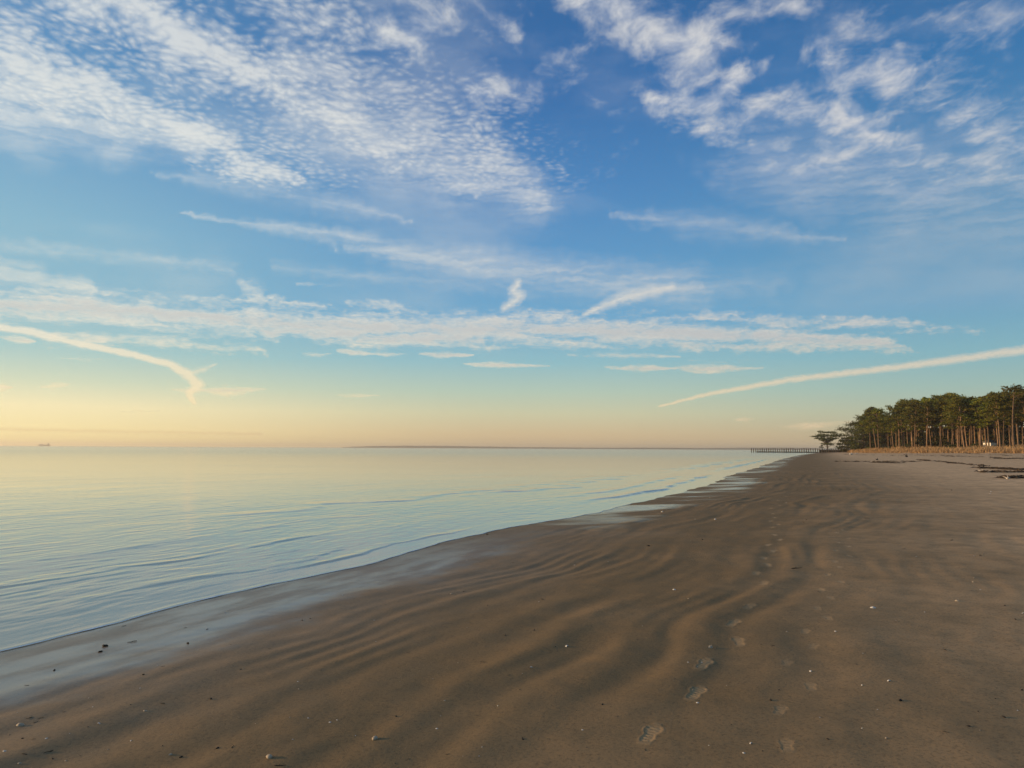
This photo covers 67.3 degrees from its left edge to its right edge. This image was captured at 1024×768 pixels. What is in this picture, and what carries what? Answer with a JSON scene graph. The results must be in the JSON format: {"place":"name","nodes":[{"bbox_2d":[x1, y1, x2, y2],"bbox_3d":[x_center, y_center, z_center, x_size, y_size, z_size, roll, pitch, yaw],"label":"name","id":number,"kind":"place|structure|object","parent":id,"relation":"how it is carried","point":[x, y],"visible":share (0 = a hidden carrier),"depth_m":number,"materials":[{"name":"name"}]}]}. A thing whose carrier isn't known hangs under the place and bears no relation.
{"place":"outdoors","nodes":[
{"label":"outdoors","id":0,"kind":"place"},
{"bbox_2d":[0,446,818,651],"bbox_3d":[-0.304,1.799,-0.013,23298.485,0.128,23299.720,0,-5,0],"label":"water","id":1,"kind":"structure","parent":0,"point":[93,536],"depth_m":23.82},
{"bbox_2d":[0,502,635,650],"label":"foam","id":2,"kind":"object","parent":1,"relation":"on","point":[250,588],"visible":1,"depth_m":9.56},
{"bbox_2d":[0,450,1023,767],"bbox_3d":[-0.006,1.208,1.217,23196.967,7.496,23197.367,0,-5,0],"label":"sand","id":3,"kind":"structure","parent":0,"point":[630,624],"depth_m":6.48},
{"bbox_2d":[751,448,847,452],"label":"timber groin","id":4,"kind":"object","parent":3,"relation":"on","point":[826,450],"visible":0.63,"depth_m":507.41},
{"bbox_2d":[811,431,839,449],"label":"oak tree","id":5,"kind":"object","parent":3,"relation":"on","point":[822,437],"visible":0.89,"depth_m":541.84,"materials":[{"name":"green plant"}]},
{"bbox_2d":[836,437,852,451],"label":"oak tree","id":6,"kind":"object","parent":3,"relation":"on","point":[844,450],"visible":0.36,"depth_m":468.95,"materials":[{"name":"green plant"}]},
{"bbox_2d":[832,420,877,449],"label":"oak tree","id":7,"kind":"object","parent":3,"relation":"on","point":[851,427],"visible":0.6,"depth_m":429.64,"materials":[{"name":"green plant"}]},
{"bbox_2d":[850,421,867,448],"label":"pine tree","id":8,"kind":"object","parent":3,"relation":"on","point":[857,424],"visible":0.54,"depth_m":422.30,"materials":[{"name":"green plant"}]},
{"bbox_2d":[847,415,874,446],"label":"oak tree","id":9,"kind":"object","parent":3,"relation":"on","point":[859,417],"visible":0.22,"depth_m":431.49,"materials":[{"name":"green plant"}]},
{"bbox_2d":[846,427,883,448],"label":"oak tree","id":10,"kind":"object","parent":3,"relation":"on","point":[864,441],"visible":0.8,"depth_m":416.40,"materials":[{"name":"green plant"}]},
{"bbox_2d":[859,412,876,447],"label":"pine tree","id":11,"kind":"object","parent":3,"relation":"on","point":[867,431],"visible":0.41,"depth_m":404.98,"materials":[{"name":"green plant"}]},
{"bbox_2d":[862,407,882,447],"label":"pine tree","id":12,"kind":"object","parent":3,"relation":"on","point":[867,411],"visible":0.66,"depth_m":390.61,"materials":[{"name":"green plant"}]},
{"bbox_2d":[865,408,889,449],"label":"pine tree","id":13,"kind":"object","parent":3,"relation":"on","point":[878,416],"visible":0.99,"depth_m":374.54,"materials":[{"name":"green plant"}]},
{"bbox_2d":[870,415,886,437],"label":"pine tree","id":14,"kind":"object","parent":3,"relation":"on","point":[875,431],"visible":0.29,"depth_m":399.94,"materials":[{"name":"green plant"}]},
{"bbox_2d":[867,414,898,445],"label":"oak tree","id":15,"kind":"object","parent":3,"relation":"on","point":[883,440],"visible":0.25,"depth_m":412.08,"materials":[{"name":"green plant"}]},
{"bbox_2d":[879,420,896,445],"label":"pine tree","id":16,"kind":"object","parent":3,"relation":"on","point":[886,430],"visible":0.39,"depth_m":394.04,"materials":[{"name":"green plant"}]},
{"bbox_2d":[881,405,896,447],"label":"pine tree","id":17,"kind":"object","parent":3,"relation":"on","point":[889,407],"visible":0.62,"depth_m":372.89,"materials":[{"name":"green plant"}]},
{"bbox_2d":[880,414,899,446],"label":"pine tree","id":18,"kind":"object","parent":3,"relation":"on","point":[888,432],"visible":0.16,"depth_m":399.50,"materials":[{"name":"green plant"}]},
{"bbox_2d":[885,418,902,445],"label":"pine tree","id":19,"kind":"object","parent":3,"relation":"on","point":[889,431],"visible":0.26,"depth_m":379.17,"materials":[{"name":"green plant"}]},
{"bbox_2d":[883,407,910,448],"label":"pine tree","id":20,"kind":"object","parent":3,"relation":"on","point":[895,410],"visible":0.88,"depth_m":358.70,"materials":[{"name":"green plant"}]},
{"bbox_2d":[890,402,905,444],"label":"pine tree","id":21,"kind":"object","parent":3,"relation":"on","point":[902,405],"visible":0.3,"depth_m":373.26,"materials":[{"name":"green plant"}]},
{"bbox_2d":[892,439,908,447],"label":"shrub","id":22,"kind":"object","parent":3,"relation":"on","point":[900,443],"visible":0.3,"depth_m":395.74,"materials":[{"name":"green plant"}]},
{"bbox_2d":[892,407,909,447],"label":"pine tree","id":23,"kind":"object","parent":3,"relation":"on","point":[895,422],"visible":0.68,"depth_m":359.05,"materials":[{"name":"green plant"}]},
{"bbox_2d":[894,400,907,443],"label":"pine tree","id":24,"kind":"object","parent":3,"relation":"on","point":[899,419],"visible":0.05,"depth_m":384.99,"materials":[{"name":"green plant"}]},
{"bbox_2d":[894,403,921,433],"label":"pine tree","id":25,"kind":"object","parent":3,"relation":"on","point":[909,415],"visible":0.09,"depth_m":371.23,"materials":[{"name":"green plant"}]},
{"bbox_2d":[897,407,922,446],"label":"pine tree","id":26,"kind":"object","parent":3,"relation":"on","point":[911,427],"visible":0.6,"depth_m":348.16,"materials":[{"name":"green plant"}]},
{"bbox_2d":[902,401,925,447],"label":"pine tree","id":27,"kind":"object","parent":3,"relation":"on","point":[915,404],"visible":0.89,"depth_m":341.61,"materials":[{"name":"green plant"}]},
{"bbox_2d":[900,428,928,445],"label":"understory tree","id":28,"kind":"object","parent":3,"relation":"on","point":[910,435],"visible":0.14,"depth_m":395.74,"materials":[{"name":"green plant"}]},
{"bbox_2d":[904,406,925,445],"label":"pine tree","id":29,"kind":"object","parent":3,"relation":"on","point":[918,426],"visible":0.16,"depth_m":353.33,"materials":[{"name":"green plant"}]},
{"bbox_2d":[915,427,934,441],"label":"understory tree","id":30,"kind":"object","parent":3,"relation":"on","point":[921,433],"visible":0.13,"depth_m":385.25,"materials":[{"name":"green plant"}]},
{"bbox_2d":[917,398,933,435],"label":"pine tree","id":31,"kind":"object","parent":3,"relation":"on","point":[925,399],"visible":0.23,"depth_m":348.82,"materials":[{"name":"green plant"}]},
{"bbox_2d":[909,436,942,446],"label":"shrub","id":32,"kind":"object","parent":3,"relation":"on","point":[920,438],"visible":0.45,"depth_m":351.10,"materials":[{"name":"green plant"}]},
{"bbox_2d":[912,400,940,445],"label":"pine tree","id":33,"kind":"object","parent":3,"relation":"on","point":[928,405],"visible":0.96,"depth_m":333.90,"materials":[{"name":"green plant"}]},
{"bbox_2d":[920,401,934,445],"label":"pine tree","id":34,"kind":"object","parent":3,"relation":"on","point":[926,424],"visible":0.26,"depth_m":340.24,"materials":[{"name":"green plant"}]},
{"bbox_2d":[836,453,1023,477],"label":"seaweed wrack","id":35,"kind":"object","parent":3,"relation":"on","point":[1014,471],"visible":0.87,"depth_m":73.99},
{"bbox_2d":[847,443,1023,452],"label":"dune grass","id":36,"kind":"structure","parent":3,"relation":"on","point":[972,449],"depth_m":294.31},
{"bbox_2d":[931,394,939,433],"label":"pine tree","id":37,"kind":"object","parent":3,"relation":"on","point":[935,396],"visible":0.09,"depth_m":364.70,"materials":[{"name":"green plant"}]},
{"bbox_2d":[929,404,945,446],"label":"pine tree","id":38,"kind":"object","parent":3,"relation":"on","point":[942,426],"visible":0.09,"depth_m":337.81,"materials":[{"name":"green plant"}]},
{"bbox_2d":[927,399,948,446],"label":"pine tree","id":39,"kind":"object","parent":3,"relation":"on","point":[939,404],"visible":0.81,"depth_m":330.76,"materials":[{"name":"green plant"}]},
{"bbox_2d":[928,400,948,446],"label":"pine tree","id":40,"kind":"object","parent":3,"relation":"on","point":[937,424],"visible":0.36,"depth_m":335.07,"materials":[{"name":"green plant"}]},
{"bbox_2d":[930,428,955,440],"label":"understory tree","id":41,"kind":"object","parent":3,"relation":"on","point":[937,430],"visible":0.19,"depth_m":367.41,"materials":[{"name":"green plant"}]},
{"bbox_2d":[935,394,950,435],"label":"pine tree","id":42,"kind":"object","parent":3,"relation":"on","point":[947,395],"visible":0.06,"depth_m":355.92,"materials":[{"name":"green plant"}]},
{"bbox_2d":[932,435,955,447],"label":"shrub","id":43,"kind":"object","parent":3,"relation":"on","point":[944,438],"visible":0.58,"depth_m":335.97,"materials":[{"name":"green plant"}]},
{"bbox_2d":[935,398,954,444],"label":"pine tree","id":44,"kind":"object","parent":3,"relation":"on","point":[949,424],"visible":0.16,"depth_m":334.10,"materials":[{"name":"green plant"}]},
{"bbox_2d":[939,399,953,447],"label":"pine tree","id":45,"kind":"object","parent":3,"relation":"on","point":[943,406],"visible":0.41,"depth_m":325.46,"materials":[{"name":"green plant"}]},
{"bbox_2d":[940,397,955,446],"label":"pine tree","id":46,"kind":"object","parent":3,"relation":"on","point":[950,424],"visible":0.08,"depth_m":328.56,"materials":[{"name":"green plant"}]},
{"bbox_2d":[942,395,961,442],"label":"pine tree","id":47,"kind":"object","parent":3,"relation":"on","point":[951,396],"visible":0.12,"depth_m":333.06,"materials":[{"name":"green plant"}]},
{"bbox_2d":[937,434,968,446],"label":"shrub","id":48,"kind":"object","parent":3,"relation":"on","point":[958,439],"visible":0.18,"depth_m":337.44,"materials":[{"name":"green plant"}]},
{"bbox_2d":[943,405,964,447],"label":"pine tree","id":49,"kind":"object","parent":3,"relation":"on","point":[951,415],"visible":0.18,"depth_m":313.56,"materials":[{"name":"green plant"}]},
{"bbox_2d":[942,438,965,446],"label":"shrub","id":50,"kind":"object","parent":3,"relation":"on","point":[945,443],"visible":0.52,"depth_m":333.12,"materials":[{"name":"green plant"}]},
{"bbox_2d":[946,398,965,444],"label":"pine tree","id":51,"kind":"object","parent":3,"relation":"on","point":[955,419],"visible":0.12,"depth_m":314.78,"materials":[{"name":"green plant"}]},
{"bbox_2d":[947,393,966,397],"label":"pine tree","id":52,"kind":"object","parent":3,"relation":"on","point":[954,394],"visible":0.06,"depth_m":368.69,"materials":[{"name":"green plant"}]},
{"bbox_2d":[947,397,967,446],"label":"pine tree","id":53,"kind":"object","parent":3,"relation":"on","point":[952,407],"visible":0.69,"depth_m":309.21,"materials":[{"name":"green plant"}]},
{"bbox_2d":[945,398,974,447],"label":"pine tree","id":54,"kind":"object","parent":3,"relation":"on","point":[960,402],"visible":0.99,"depth_m":306.72,"materials":[{"name":"green plant"}]},
{"bbox_2d":[943,426,976,445],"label":"understory tree","id":55,"kind":"object","parent":3,"relation":"on","point":[960,431],"visible":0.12,"depth_m":357.04,"materials":[{"name":"green plant"}]},
{"bbox_2d":[949,396,974,445],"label":"pine tree","id":56,"kind":"object","parent":3,"relation":"on","point":[964,416],"visible":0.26,"depth_m":311.10,"materials":[{"name":"green plant"}]},
{"bbox_2d":[954,411,975,445],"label":"pine tree","id":57,"kind":"object","parent":3,"relation":"on","point":[969,431],"visible":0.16,"depth_m":313.82,"materials":[{"name":"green plant"}]},
{"bbox_2d":[959,396,979,445],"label":"pine tree","id":58,"kind":"object","parent":3,"relation":"on","point":[968,399],"visible":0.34,"depth_m":309.50,"materials":[{"name":"green plant"}]},
{"bbox_2d":[968,401,977,443],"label":"pine tree","id":59,"kind":"object","parent":3,"relation":"on","point":[974,428],"visible":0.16,"depth_m":311.56,"materials":[{"name":"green plant"}]},
{"bbox_2d":[963,397,983,445],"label":"pine tree","id":60,"kind":"object","parent":3,"relation":"on","point":[978,414],"visible":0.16,"depth_m":308.23,"materials":[{"name":"green plant"}]},
{"bbox_2d":[960,398,991,445],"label":"pine tree","id":61,"kind":"object","parent":3,"relation":"on","point":[977,403],"visible":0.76,"depth_m":303.07,"materials":[{"name":"green plant"}]},
{"bbox_2d":[970,397,996,445],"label":"pine tree","id":62,"kind":"object","parent":3,"relation":"on","point":[980,418],"visible":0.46,"depth_m":302.77,"materials":[{"name":"green plant"}]},
{"bbox_2d":[972,401,1000,445],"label":"pine tree","id":63,"kind":"object","parent":3,"relation":"on","point":[981,425],"visible":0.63,"depth_m":299.58,"materials":[{"name":"green plant"}]},
{"bbox_2d":[982,440,996,446],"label":"house","id":64,"kind":"structure","parent":3,"relation":"on","point":[992,443],"depth_m":303.93,"materials":[{"name":"grey"}]},
{"bbox_2d":[978,393,1005,441],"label":"pine tree","id":65,"kind":"object","parent":3,"relation":"on","point":[991,396],"visible":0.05,"depth_m":304.21,"materials":[{"name":"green plant"}]},
{"bbox_2d":[976,423,1010,439],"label":"understory tree","id":66,"kind":"object","parent":3,"relation":"on","point":[991,428],"visible":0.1,"depth_m":339.16,"materials":[{"name":"green plant"}]},
{"bbox_2d":[983,398,1007,444],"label":"pine tree","id":67,"kind":"object","parent":3,"relation":"on","point":[993,412],"visible":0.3,"depth_m":294.91,"materials":[{"name":"green plant"}]},
{"bbox_2d":[982,434,1008,447],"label":"shrub","id":68,"kind":"object","parent":3,"relation":"on","point":[991,437],"visible":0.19,"depth_m":309.95,"materials":[{"name":"green plant"}]},
{"bbox_2d":[982,394,1010,446],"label":"pine tree","id":69,"kind":"object","parent":3,"relation":"on","point":[992,408],"visible":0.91,"depth_m":287.81,"materials":[{"name":"green plant"}]},
{"bbox_2d":[990,398,1016,445],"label":"pine tree","id":70,"kind":"object","parent":3,"relation":"on","point":[1003,400],"visible":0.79,"depth_m":286.30,"materials":[{"name":"green plant"}]},
{"bbox_2d":[994,404,1019,445],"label":"pine tree","id":71,"kind":"object","parent":3,"relation":"on","point":[1009,431],"visible":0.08,"depth_m":292.13,"materials":[{"name":"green plant"}]},
{"bbox_2d":[992,384,1023,446],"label":"pine tree","id":72,"kind":"object","parent":3,"relation":"on","point":[1017,388],"visible":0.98,"depth_m":276.49,"materials":[{"name":"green plant"}]},
{"bbox_2d":[996,434,1020,443],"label":"shrub","id":73,"kind":"object","parent":3,"relation":"on","point":[1006,438],"visible":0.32,"depth_m":303.44,"materials":[{"name":"green plant"}]},
{"bbox_2d":[999,400,1018,446],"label":"pine tree","id":74,"kind":"object","parent":3,"relation":"on","point":[1009,417],"visible":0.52,"depth_m":287.24,"materials":[{"name":"green plant"}]},
{"bbox_2d":[998,421,1023,439],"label":"understory tree","id":75,"kind":"object","parent":3,"relation":"on","point":[1006,431],"visible":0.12,"depth_m":333.08,"materials":[{"name":"green plant"}]},
{"bbox_2d":[1000,395,1023,446],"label":"pine tree","id":76,"kind":"object","parent":3,"relation":"on","point":[1015,422],"visible":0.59,"depth_m":284.42,"materials":[{"name":"green plant"}]},
{"bbox_2d":[1006,395,1023,421],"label":"pine tree","id":77,"kind":"object","parent":3,"relation":"on","point":[1019,415],"visible":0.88,"depth_m":280.55,"materials":[{"name":"green plant"}]},
{"bbox_2d":[1011,391,1023,446],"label":"pine tree","id":78,"kind":"object","parent":3,"relation":"on","point":[1018,393],"visible":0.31,"depth_m":286.36,"materials":[{"name":"green plant"}]},
{"bbox_2d":[0,0,1023,428],"bbox_3d":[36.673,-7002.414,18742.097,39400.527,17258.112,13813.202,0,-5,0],"label":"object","id":79,"kind":"structure","parent":0,"point":[44,84],"depth_m":22442.79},
{"bbox_2d":[343,446,842,449],"bbox_3d":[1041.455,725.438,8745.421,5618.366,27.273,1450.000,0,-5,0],"label":"headland","id":80,"kind":"structure","parent":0,"point":[574,447],"depth_m":8035.85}
]}

